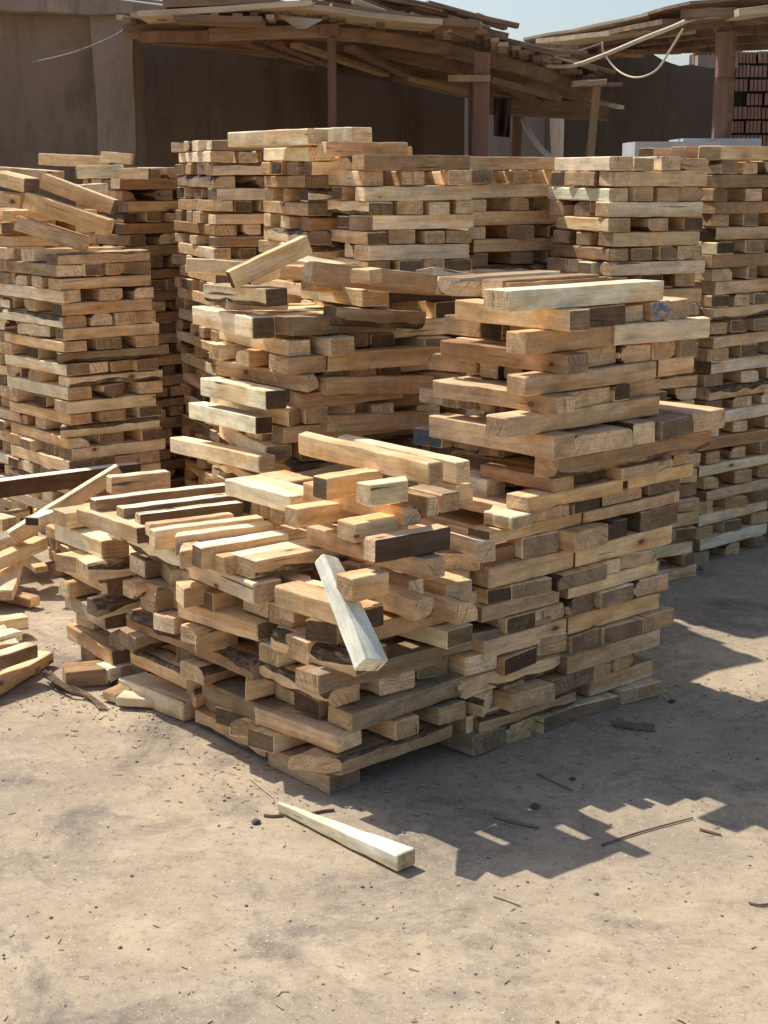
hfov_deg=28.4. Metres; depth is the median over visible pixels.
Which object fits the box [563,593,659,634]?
timber board
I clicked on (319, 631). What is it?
timber board
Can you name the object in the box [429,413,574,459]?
timber board
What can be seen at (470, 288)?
timber board
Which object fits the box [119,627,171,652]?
timber board
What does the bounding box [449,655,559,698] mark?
timber board
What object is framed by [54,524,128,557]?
timber board
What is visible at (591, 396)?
timber board
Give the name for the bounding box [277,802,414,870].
timber board
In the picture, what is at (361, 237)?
timber board
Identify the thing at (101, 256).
timber board
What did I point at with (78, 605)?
timber board
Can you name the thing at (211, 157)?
timber board
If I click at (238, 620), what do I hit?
timber board
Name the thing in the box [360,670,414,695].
timber board
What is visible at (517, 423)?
timber board
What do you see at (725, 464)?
timber board
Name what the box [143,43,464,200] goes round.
shed wall
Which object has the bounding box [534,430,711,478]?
timber board
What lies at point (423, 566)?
timber board
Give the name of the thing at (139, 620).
timber board
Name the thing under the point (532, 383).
timber board
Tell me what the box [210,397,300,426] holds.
timber board
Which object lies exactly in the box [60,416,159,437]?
timber board
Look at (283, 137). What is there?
timber board
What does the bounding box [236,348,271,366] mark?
timber board
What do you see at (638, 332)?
timber board
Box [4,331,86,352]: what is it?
timber board
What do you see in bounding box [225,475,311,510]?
timber board
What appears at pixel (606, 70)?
scrap board
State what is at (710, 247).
timber board
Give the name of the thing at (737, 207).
timber board
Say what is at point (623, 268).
timber board
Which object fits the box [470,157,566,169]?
timber board
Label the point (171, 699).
timber board
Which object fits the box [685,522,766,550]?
timber board
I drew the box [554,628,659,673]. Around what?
timber board
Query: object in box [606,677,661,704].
timber board
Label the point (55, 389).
timber board
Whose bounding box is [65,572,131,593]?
timber board
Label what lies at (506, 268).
timber board
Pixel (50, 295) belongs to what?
timber board
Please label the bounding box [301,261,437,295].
timber board
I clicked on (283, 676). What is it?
timber board
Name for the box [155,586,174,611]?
timber board
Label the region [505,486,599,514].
timber board
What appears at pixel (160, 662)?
timber board
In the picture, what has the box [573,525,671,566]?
timber board
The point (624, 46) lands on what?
hose
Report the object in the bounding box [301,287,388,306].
timber board
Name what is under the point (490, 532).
timber board
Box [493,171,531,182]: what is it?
timber board
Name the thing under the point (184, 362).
stacked timber
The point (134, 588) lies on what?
timber board
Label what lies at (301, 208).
timber board
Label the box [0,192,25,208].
timber board
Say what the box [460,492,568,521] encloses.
timber board
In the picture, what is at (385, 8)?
scrap board
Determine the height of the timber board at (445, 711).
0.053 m
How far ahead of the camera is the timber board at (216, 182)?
6.92 m
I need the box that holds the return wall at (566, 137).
[544,59,592,156]
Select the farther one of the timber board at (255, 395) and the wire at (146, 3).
the wire at (146, 3)
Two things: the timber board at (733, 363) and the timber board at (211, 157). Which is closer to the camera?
the timber board at (733, 363)
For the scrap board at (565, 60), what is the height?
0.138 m
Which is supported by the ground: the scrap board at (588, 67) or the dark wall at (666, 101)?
the dark wall at (666, 101)
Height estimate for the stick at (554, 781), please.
0.005 m
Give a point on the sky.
(535, 17)
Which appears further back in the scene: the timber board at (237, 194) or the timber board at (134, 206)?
the timber board at (134, 206)
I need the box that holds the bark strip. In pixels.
[43,670,107,709]
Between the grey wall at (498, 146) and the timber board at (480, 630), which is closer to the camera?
the timber board at (480, 630)
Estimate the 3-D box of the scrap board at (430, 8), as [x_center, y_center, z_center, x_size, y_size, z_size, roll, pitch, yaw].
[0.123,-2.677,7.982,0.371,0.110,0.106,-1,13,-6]
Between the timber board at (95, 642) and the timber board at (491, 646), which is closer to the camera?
the timber board at (491, 646)
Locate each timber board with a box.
[0,167,63,181]
[0,171,39,191]
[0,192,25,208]
[0,233,95,246]
[0,260,81,276]
[0,284,80,303]
[0,307,86,327]
[0,462,140,497]
[0,536,47,569]
[0,560,23,599]
[0,613,28,629]
[0,642,37,669]
[0,650,53,694]
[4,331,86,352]
[5,353,89,375]
[7,375,91,399]
[7,464,121,543]
[9,401,91,425]
[11,422,89,448]
[11,444,92,470]
[14,215,90,250]
[21,246,120,261]
[23,192,114,235]
[38,153,113,166]
[39,174,118,213]
[46,249,149,264]
[48,274,150,289]
[51,298,151,315]
[53,504,89,528]
[54,392,155,413]
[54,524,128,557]
[55,322,158,340]
[55,346,159,363]
[55,545,132,573]
[59,369,162,386]
[59,438,164,459]
[59,574,140,598]
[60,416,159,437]
[62,660,130,686]
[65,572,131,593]
[65,593,127,629]
[66,622,130,664]
[76,507,148,543]
[76,549,135,581]
[77,165,122,178]
[80,287,122,300]
[87,592,140,619]
[90,232,145,245]
[90,482,224,510]
[106,470,169,493]
[111,178,189,189]
[115,222,182,233]
[116,493,243,518]
[116,690,154,707]
[118,201,178,211]
[118,672,205,720]
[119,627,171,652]
[123,576,162,599]
[126,607,189,650]
[127,540,188,571]
[130,552,160,578]
[130,647,201,689]
[135,501,242,523]
[145,512,233,535]
[149,515,263,549]
[153,609,190,633]
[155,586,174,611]
[170,436,275,472]
[173,220,236,235]
[175,520,272,555]
[176,578,215,607]
[177,601,278,640]
[178,175,234,188]
[178,199,232,211]
[178,242,230,259]
[179,151,233,162]
[179,540,235,574]
[180,524,297,568]
[180,657,239,684]
[182,414,228,443]
[186,258,244,275]
[189,401,272,434]
[189,566,280,603]
[190,639,262,679]
[191,628,237,654]
[192,305,274,338]
[192,530,288,569]
[195,707,267,758]
[200,376,285,409]
[200,588,242,611]
[202,676,291,720]
[203,283,287,306]
[206,163,307,174]
[208,188,283,200]
[208,214,263,223]
[209,236,265,246]
[209,341,245,360]
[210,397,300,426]
[216,359,318,392]
[219,331,309,356]
[219,426,291,462]
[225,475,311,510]
[226,236,311,288]
[228,128,327,147]
[230,538,350,578]
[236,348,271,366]
[245,677,275,700]
[248,726,307,753]
[254,705,361,752]
[259,470,312,485]
[259,636,393,666]
[259,661,359,706]
[263,200,331,215]
[264,147,334,161]
[264,176,329,187]
[264,227,331,244]
[268,742,359,794]
[271,423,397,443]
[271,624,386,676]
[274,313,395,335]
[275,348,366,374]
[275,580,383,627]
[276,459,358,476]
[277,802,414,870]
[279,265,381,283]
[285,500,358,527]
[285,632,316,664]
[288,719,452,775]
[289,389,402,409]
[295,640,442,693]
[296,334,354,356]
[298,431,442,484]
[301,217,340,230]
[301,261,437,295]
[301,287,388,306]
[303,481,420,525]
[305,617,344,644]
[306,524,444,579]
[313,468,382,500]
[314,127,371,141]
[314,410,434,432]
[315,170,382,185]
[315,554,387,670]
[316,374,433,395]
[317,142,407,155]
[321,200,391,215]
[323,306,425,328]
[326,345,439,371]
[328,228,386,244]
[328,670,473,732]
[336,566,388,602]
[337,512,401,542]
[338,434,469,483]
[349,214,473,229]
[352,155,469,169]
[354,243,468,260]
[355,185,471,201]
[356,476,407,505]
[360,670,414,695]
[363,562,471,600]
[364,523,450,562]
[365,712,418,740]
[367,317,444,337]
[367,583,433,620]
[373,601,468,639]
[378,567,423,593]
[380,637,447,678]
[383,171,424,185]
[389,293,470,302]
[394,635,496,675]
[395,335,450,346]
[398,622,472,648]
[399,489,438,516]
[408,484,459,512]
[408,519,495,562]
[412,698,465,724]
[413,425,453,447]
[417,300,454,317]
[418,481,472,503]
[423,508,557,558]
[423,591,477,624]
[425,170,471,184]
[428,353,479,373]
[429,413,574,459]
[433,377,574,414]
[435,541,516,570]
[437,727,499,756]
[438,270,559,294]
[440,338,587,374]
[442,616,551,656]
[444,314,480,337]
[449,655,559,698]
[450,273,572,297]
[455,298,589,331]
[456,689,492,717]
[457,337,615,366]
[457,374,609,407]
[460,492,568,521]
[461,183,566,197]
[462,451,603,483]
[463,263,546,273]
[466,237,550,251]
[466,470,504,495]
[468,513,581,542]
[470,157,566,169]
[470,549,573,588]
[471,298,624,327]
[471,413,632,455]
[471,617,565,658]
[472,210,555,225]
[472,584,510,603]
[473,689,575,732]
[475,197,528,209]
[475,590,558,622]
[480,461,573,491]
[482,225,533,238]
[482,251,532,263]
[482,273,598,297]
[484,279,663,311]
[484,505,531,530]
[486,395,659,437]
[486,610,534,633]
[492,677,554,712]
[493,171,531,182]
[494,646,535,675]
[504,276,607,287]
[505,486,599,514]
[506,325,612,354]
[506,478,622,511]
[507,360,655,395]
[507,575,550,599]
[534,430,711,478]
[535,632,566,655]
[535,707,567,733]
[536,666,593,695]
[545,562,606,591]
[548,187,626,201]
[550,243,627,261]
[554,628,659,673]
[555,156,632,170]
[556,215,629,232]
[556,521,607,552]
[559,561,657,598]
[559,592,592,615]
[562,691,618,720]
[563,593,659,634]
[565,627,598,652]
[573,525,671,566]
[574,655,652,696]
[581,490,678,523]
[593,582,632,608]
[595,201,702,216]
[595,216,667,230]
[597,615,643,643]
[598,231,699,246]
[599,171,706,186]
[599,487,640,506]
[600,259,704,275]
[601,418,654,445]
[604,457,671,480]
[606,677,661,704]
[612,316,709,345]
[616,343,649,362]
[618,549,656,568]
[619,503,677,531]
[623,463,692,488]
[628,377,659,396]
[629,571,668,596]
[630,300,670,320]
[636,605,673,631]
[638,411,693,441]
[646,340,675,359]
[649,539,692,557]
[652,355,693,376]
[655,217,702,230]
[659,160,737,173]
[659,371,696,388]
[659,401,724,432]
[660,561,696,580]
[663,287,701,302]
[663,296,688,319]
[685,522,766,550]
[691,476,767,502]
[691,500,766,526]
[693,276,767,294]
[693,453,767,476]
[694,303,767,320]
[695,240,733,254]
[695,252,767,267]
[695,352,767,373]
[695,377,767,400]
[697,426,767,450]
[698,146,767,160]
[698,329,767,348]
[699,225,767,239]
[702,201,767,213]
[703,174,767,187]
[714,188,761,200]
[722,402,767,422]
[725,213,758,225]
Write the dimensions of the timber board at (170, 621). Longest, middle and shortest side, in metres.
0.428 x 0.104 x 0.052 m
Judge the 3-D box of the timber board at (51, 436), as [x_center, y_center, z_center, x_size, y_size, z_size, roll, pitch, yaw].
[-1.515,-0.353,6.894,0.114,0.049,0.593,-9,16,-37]
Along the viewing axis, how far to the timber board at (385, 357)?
5.00 m
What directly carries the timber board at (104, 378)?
on the stacked timber
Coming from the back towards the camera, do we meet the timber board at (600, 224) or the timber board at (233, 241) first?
the timber board at (233, 241)
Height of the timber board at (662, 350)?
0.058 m
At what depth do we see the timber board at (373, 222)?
5.69 m
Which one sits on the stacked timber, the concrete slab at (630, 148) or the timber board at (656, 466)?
the timber board at (656, 466)
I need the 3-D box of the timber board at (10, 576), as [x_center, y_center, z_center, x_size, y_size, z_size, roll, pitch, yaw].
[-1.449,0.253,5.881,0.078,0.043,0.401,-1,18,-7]
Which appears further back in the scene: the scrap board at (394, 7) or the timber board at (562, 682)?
the scrap board at (394, 7)
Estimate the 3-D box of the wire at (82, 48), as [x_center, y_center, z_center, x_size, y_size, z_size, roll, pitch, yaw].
[-1.546,-2.533,8.178,0.109,0.163,1.306,-10,16,-39]
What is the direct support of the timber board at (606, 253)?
on the stacked timber
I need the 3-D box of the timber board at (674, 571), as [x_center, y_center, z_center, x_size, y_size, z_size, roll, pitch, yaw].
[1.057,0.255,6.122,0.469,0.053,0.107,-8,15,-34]
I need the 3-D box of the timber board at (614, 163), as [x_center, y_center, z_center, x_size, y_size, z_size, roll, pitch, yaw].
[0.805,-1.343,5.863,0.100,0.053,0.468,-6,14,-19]
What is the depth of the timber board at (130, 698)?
4.65 m
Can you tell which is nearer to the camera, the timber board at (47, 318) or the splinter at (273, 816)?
the splinter at (273, 816)
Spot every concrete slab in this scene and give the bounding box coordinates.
[622,142,719,156]
[669,138,761,145]
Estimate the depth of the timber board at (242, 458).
5.07 m
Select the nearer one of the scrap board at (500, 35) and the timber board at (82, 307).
the timber board at (82, 307)
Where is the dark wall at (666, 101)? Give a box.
[593,54,713,156]
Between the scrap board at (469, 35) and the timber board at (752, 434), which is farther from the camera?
the scrap board at (469, 35)
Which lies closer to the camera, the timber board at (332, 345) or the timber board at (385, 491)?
the timber board at (385, 491)
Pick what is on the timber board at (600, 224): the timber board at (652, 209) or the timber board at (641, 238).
the timber board at (652, 209)
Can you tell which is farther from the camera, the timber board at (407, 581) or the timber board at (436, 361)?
the timber board at (436, 361)
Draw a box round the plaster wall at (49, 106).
[0,13,98,211]
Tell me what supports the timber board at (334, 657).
on the timber board at (406, 656)
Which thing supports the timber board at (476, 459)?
on the timber board at (533, 499)
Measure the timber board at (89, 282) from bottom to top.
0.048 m
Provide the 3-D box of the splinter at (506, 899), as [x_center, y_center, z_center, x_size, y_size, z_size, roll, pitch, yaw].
[0.276,0.875,3.428,0.074,0.005,0.006,10,16,38]
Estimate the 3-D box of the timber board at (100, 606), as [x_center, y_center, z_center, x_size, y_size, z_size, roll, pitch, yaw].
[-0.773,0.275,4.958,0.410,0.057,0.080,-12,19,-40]
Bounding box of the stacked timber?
[0,140,767,743]
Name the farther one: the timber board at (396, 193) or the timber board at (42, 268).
the timber board at (42, 268)
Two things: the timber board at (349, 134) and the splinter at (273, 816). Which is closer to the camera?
the splinter at (273, 816)
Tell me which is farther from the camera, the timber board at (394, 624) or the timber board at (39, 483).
the timber board at (39, 483)
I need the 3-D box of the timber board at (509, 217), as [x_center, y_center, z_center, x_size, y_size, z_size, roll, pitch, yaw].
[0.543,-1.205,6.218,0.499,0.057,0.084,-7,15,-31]
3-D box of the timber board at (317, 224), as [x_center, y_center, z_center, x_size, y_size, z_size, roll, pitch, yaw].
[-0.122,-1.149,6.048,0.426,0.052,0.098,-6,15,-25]
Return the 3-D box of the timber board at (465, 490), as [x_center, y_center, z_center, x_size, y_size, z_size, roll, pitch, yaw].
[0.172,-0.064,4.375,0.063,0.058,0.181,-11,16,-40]
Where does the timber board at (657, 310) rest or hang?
on the timber board at (638, 332)
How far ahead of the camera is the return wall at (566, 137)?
11.30 m
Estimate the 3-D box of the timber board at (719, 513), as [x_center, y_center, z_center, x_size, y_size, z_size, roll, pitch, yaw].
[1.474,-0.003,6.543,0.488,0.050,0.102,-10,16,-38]
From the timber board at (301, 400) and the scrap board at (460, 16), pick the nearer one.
the timber board at (301, 400)
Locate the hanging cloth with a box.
[494,98,510,137]
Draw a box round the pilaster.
[90,15,146,166]
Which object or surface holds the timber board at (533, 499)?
on the timber board at (578, 507)
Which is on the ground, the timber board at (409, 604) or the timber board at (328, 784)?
the timber board at (328, 784)
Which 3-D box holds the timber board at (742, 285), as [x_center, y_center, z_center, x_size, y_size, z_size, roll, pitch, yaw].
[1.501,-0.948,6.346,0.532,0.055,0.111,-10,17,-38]
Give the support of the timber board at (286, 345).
on the timber board at (226, 350)
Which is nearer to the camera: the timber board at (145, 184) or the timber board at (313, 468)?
the timber board at (313, 468)
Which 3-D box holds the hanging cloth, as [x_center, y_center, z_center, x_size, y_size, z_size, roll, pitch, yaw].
[0.708,-2.363,9.106,0.106,0.233,0.126,0,12,0]
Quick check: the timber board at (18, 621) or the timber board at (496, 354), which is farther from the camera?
the timber board at (18, 621)
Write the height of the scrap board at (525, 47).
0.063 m
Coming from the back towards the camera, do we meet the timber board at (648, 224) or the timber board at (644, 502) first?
the timber board at (648, 224)
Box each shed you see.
[116,0,623,156]
[523,0,767,137]
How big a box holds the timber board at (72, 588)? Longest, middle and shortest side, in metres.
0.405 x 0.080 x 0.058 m
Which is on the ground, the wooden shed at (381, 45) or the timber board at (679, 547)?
the wooden shed at (381, 45)
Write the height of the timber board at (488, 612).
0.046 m
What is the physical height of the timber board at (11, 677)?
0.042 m
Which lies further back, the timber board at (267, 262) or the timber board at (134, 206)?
the timber board at (134, 206)
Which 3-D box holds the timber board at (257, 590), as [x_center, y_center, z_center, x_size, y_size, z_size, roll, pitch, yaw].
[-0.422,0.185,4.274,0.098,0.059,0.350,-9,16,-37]
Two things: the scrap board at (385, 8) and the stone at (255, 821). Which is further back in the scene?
the scrap board at (385, 8)
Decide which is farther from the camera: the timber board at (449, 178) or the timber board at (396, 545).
the timber board at (449, 178)
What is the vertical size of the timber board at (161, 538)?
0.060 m
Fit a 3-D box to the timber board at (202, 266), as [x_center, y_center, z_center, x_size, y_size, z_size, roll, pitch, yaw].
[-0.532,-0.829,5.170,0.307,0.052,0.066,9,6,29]
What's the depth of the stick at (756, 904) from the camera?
3.40 m
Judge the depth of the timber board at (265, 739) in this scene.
4.17 m
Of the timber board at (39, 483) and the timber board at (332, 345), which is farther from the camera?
the timber board at (39, 483)
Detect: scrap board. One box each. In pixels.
[312,0,327,5]
[322,0,352,4]
[351,0,444,38]
[352,0,384,9]
[368,0,401,10]
[379,0,414,6]
[382,1,448,17]
[399,0,443,12]
[401,7,490,28]
[405,0,457,12]
[411,12,475,40]
[425,0,507,30]
[443,10,468,18]
[445,6,519,28]
[476,13,496,26]
[483,27,508,41]
[499,41,537,51]
[507,40,555,56]
[508,38,541,46]
[547,56,576,62]
[548,48,587,55]
[555,53,569,57]
[562,58,595,71]
[584,71,601,76]
[596,66,615,74]
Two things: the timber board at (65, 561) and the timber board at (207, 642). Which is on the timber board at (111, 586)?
the timber board at (65, 561)
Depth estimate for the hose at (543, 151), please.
8.27 m
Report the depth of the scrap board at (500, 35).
8.10 m
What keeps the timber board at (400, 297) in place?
on the stacked timber
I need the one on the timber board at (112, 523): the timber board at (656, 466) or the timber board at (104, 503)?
the timber board at (104, 503)
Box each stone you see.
[251,818,260,824]
[531,803,539,809]
[698,566,706,569]
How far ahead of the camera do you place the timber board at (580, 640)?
4.54 m
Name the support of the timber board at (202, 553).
on the stacked timber
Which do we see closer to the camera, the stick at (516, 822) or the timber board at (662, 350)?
the stick at (516, 822)
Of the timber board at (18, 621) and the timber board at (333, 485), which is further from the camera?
the timber board at (18, 621)
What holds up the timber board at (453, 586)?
on the stacked timber
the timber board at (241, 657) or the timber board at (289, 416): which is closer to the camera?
the timber board at (241, 657)
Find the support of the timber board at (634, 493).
on the stacked timber
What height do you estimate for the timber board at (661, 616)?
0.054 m
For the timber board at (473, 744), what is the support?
on the ground
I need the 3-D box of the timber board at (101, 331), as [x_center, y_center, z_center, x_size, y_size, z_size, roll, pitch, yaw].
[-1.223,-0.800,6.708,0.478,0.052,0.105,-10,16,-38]
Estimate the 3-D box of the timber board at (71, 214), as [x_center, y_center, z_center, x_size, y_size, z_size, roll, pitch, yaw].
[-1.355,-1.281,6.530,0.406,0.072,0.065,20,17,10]
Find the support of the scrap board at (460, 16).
on the scrap board at (492, 20)
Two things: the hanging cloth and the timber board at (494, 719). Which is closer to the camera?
the timber board at (494, 719)
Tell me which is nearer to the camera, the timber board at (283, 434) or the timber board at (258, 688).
the timber board at (258, 688)
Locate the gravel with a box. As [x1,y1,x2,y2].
[1,549,767,1023]
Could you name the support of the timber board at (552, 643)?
on the stacked timber
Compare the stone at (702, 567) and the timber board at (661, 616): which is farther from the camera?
the stone at (702, 567)
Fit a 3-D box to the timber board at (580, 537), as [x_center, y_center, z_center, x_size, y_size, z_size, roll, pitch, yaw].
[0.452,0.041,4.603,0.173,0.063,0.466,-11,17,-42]
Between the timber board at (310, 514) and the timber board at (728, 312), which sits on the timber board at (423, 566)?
the timber board at (310, 514)
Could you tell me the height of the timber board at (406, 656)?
0.054 m
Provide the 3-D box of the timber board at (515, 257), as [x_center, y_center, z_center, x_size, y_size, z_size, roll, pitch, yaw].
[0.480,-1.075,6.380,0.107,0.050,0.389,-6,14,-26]
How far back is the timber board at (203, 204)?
6.95 m
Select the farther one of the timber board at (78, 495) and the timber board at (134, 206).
the timber board at (134, 206)
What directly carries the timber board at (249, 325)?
on the stacked timber
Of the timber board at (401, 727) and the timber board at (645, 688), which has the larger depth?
the timber board at (645, 688)
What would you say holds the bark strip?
on the ground
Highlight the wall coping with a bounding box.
[0,0,163,18]
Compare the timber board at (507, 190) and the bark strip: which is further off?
the timber board at (507, 190)
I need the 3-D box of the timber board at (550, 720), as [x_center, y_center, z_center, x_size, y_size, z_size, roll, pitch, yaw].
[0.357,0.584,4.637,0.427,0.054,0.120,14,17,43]
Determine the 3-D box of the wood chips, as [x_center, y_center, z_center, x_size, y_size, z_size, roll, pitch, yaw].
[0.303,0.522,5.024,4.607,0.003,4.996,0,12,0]
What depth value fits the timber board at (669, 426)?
4.56 m
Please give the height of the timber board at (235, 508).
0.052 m
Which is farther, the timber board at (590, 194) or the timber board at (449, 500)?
the timber board at (590, 194)
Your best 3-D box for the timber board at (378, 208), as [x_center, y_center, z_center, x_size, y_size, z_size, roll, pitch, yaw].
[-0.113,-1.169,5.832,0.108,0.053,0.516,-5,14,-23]
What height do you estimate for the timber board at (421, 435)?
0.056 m
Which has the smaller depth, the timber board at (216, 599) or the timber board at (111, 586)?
the timber board at (216, 599)
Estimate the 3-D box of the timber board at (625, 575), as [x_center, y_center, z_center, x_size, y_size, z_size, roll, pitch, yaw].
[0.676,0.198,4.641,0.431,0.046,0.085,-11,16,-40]
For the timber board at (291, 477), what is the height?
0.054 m
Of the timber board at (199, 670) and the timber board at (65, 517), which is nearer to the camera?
the timber board at (199, 670)
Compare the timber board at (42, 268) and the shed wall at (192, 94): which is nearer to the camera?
the timber board at (42, 268)
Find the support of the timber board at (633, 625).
on the timber board at (590, 656)
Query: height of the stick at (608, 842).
0.005 m
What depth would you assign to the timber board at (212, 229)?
6.97 m
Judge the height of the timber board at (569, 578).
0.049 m
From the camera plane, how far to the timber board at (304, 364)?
4.83 m
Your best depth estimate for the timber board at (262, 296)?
4.80 m
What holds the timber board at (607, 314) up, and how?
on the timber board at (531, 341)
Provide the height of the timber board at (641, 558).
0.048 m
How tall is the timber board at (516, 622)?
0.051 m
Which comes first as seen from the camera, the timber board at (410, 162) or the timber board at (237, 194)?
the timber board at (410, 162)
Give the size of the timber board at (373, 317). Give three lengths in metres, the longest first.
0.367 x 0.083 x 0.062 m
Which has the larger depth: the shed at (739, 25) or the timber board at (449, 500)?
the shed at (739, 25)
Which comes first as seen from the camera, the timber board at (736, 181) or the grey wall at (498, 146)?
the timber board at (736, 181)
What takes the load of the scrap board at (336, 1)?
on the wooden shed at (381, 45)
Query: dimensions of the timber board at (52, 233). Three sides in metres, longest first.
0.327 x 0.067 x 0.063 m
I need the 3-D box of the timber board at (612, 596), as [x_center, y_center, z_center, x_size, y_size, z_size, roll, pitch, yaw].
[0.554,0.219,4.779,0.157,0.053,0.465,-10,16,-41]
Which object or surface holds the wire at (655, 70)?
hanging from the shed at (739, 25)
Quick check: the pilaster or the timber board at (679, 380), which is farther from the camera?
the pilaster
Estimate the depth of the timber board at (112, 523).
4.62 m
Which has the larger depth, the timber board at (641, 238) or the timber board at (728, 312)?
the timber board at (728, 312)
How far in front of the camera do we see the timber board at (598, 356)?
4.41 m
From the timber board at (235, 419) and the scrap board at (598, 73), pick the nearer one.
the timber board at (235, 419)
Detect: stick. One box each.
[493,815,538,828]
[536,773,572,790]
[601,817,692,845]
[699,828,720,835]
[748,901,767,905]
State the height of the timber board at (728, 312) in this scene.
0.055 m
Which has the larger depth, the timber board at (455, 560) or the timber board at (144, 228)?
the timber board at (144, 228)
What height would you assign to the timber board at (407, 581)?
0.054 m
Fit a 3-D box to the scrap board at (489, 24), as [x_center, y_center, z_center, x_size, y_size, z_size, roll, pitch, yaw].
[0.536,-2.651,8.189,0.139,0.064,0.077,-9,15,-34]
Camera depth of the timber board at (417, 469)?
4.17 m
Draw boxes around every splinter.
[249,777,273,797]
[264,814,282,817]
[311,808,334,813]
[492,894,520,905]
[611,718,654,730]
[676,1017,689,1023]
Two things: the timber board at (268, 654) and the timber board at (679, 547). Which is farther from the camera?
the timber board at (679, 547)
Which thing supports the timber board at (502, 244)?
on the stacked timber
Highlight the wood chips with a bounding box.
[0,549,767,1023]
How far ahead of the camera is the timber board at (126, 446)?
6.78 m
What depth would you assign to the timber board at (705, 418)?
4.71 m
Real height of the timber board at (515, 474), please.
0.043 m
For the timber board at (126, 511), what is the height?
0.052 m
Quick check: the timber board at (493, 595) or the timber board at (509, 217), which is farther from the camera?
the timber board at (509, 217)
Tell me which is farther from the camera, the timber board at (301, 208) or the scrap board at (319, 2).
the scrap board at (319, 2)
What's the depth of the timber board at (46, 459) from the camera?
6.80 m
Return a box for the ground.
[0,523,767,1023]
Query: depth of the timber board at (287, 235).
6.08 m
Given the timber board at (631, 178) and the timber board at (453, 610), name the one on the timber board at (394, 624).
the timber board at (453, 610)
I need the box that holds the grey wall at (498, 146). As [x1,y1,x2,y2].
[464,98,544,171]
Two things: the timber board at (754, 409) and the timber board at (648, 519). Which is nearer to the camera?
the timber board at (648, 519)
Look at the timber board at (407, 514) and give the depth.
4.04 m
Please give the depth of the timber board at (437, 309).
5.22 m
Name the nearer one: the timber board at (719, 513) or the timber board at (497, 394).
the timber board at (497, 394)
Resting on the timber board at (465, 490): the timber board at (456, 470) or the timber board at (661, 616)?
the timber board at (456, 470)
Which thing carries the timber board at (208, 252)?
on the stacked timber
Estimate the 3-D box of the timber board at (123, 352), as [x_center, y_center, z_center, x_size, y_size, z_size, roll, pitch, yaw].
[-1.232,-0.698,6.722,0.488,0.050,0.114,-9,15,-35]
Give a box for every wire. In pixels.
[32,19,141,62]
[114,0,162,6]
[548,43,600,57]
[601,28,683,78]
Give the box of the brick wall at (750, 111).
[689,51,767,146]
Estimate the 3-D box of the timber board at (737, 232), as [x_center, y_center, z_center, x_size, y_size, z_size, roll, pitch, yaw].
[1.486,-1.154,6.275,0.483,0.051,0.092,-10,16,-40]
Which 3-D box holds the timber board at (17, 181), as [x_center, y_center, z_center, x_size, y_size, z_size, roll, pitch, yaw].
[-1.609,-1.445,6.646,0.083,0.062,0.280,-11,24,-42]
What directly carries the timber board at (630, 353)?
on the timber board at (532, 383)
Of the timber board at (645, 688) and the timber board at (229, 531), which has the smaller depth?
the timber board at (229, 531)
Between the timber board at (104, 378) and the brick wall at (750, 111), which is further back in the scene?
the brick wall at (750, 111)
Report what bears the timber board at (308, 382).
on the stacked timber
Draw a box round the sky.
[283,0,767,65]
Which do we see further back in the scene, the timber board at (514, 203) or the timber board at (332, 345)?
the timber board at (514, 203)
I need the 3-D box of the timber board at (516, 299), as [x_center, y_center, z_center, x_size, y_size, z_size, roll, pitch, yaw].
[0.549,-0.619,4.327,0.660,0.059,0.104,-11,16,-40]
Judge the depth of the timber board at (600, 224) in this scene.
5.80 m
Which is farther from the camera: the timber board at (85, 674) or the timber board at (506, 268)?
the timber board at (506, 268)
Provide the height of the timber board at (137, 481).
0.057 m
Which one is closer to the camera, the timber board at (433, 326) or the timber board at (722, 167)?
the timber board at (433, 326)
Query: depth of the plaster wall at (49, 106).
9.07 m
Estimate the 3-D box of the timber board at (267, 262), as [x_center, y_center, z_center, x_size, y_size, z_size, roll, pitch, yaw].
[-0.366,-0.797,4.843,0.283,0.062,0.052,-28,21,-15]
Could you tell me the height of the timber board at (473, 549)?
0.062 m
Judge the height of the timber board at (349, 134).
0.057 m
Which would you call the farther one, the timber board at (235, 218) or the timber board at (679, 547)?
the timber board at (235, 218)
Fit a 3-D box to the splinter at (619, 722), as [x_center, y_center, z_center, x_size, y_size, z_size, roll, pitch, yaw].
[0.745,0.632,4.507,0.132,0.006,0.060,7,14,27]
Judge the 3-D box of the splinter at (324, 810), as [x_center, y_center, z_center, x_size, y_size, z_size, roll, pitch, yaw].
[-0.162,0.769,3.902,0.074,0.008,0.011,-6,14,-24]
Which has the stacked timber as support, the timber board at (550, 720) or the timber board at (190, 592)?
the timber board at (190, 592)
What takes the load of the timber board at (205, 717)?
on the ground
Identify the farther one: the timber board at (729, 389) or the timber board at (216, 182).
the timber board at (216, 182)
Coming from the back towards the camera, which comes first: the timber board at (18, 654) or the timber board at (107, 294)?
the timber board at (107, 294)
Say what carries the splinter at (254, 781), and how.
on the ground
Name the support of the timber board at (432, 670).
on the stacked timber
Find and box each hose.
[521,117,573,171]
[546,17,719,68]
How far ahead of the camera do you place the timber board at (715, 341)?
6.28 m
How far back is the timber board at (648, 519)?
4.68 m
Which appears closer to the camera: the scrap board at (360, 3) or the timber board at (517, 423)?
the timber board at (517, 423)
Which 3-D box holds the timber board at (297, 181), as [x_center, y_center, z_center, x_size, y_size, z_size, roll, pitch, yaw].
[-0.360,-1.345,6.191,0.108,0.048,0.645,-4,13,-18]
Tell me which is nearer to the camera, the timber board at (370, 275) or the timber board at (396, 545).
the timber board at (396, 545)

